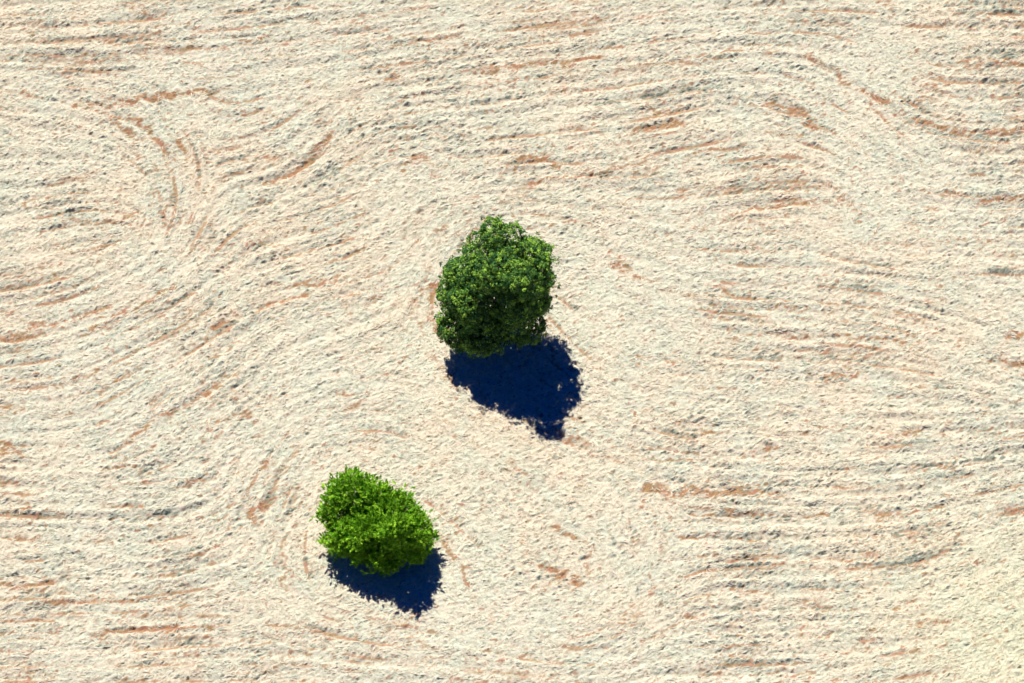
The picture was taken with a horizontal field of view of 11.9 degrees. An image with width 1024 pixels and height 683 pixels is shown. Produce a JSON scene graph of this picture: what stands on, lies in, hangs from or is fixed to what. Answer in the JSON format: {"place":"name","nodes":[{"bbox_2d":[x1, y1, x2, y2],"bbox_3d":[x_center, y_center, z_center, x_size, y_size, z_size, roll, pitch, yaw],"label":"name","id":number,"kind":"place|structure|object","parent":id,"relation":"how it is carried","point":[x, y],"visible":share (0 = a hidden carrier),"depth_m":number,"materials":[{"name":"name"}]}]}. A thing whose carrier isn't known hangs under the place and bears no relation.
{"place":"outdoors","nodes":[
{"label":"outdoors","id":0,"kind":"place"},
{"bbox_2d":[0,0,1023,682],"bbox_3d":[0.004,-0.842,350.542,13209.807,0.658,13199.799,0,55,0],"label":"ground","id":1,"kind":"structure","parent":0,"point":[212,556],"depth_m":350.12,"materials":[{"name":"soil"}]},
{"bbox_2d":[308,464,440,577],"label":"bushy tree","id":2,"kind":"object","parent":1,"relation":"on","point":[374,525],"visible":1,"depth_m":336.75,"materials":[{"name":"green plant"}]},
{"bbox_2d":[433,215,560,358],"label":"tall broadleaf tree","id":3,"kind":"object","parent":1,"relation":"on","point":[503,276],"visible":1,"depth_m":343.74,"materials":[{"name":"green plant"}]},
{"bbox_2d":[0,0,1023,682],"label":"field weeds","id":4,"kind":"object","parent":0,"point":[554,320],"visible":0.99,"depth_m":351.05,"materials":[{"name":"plant"}]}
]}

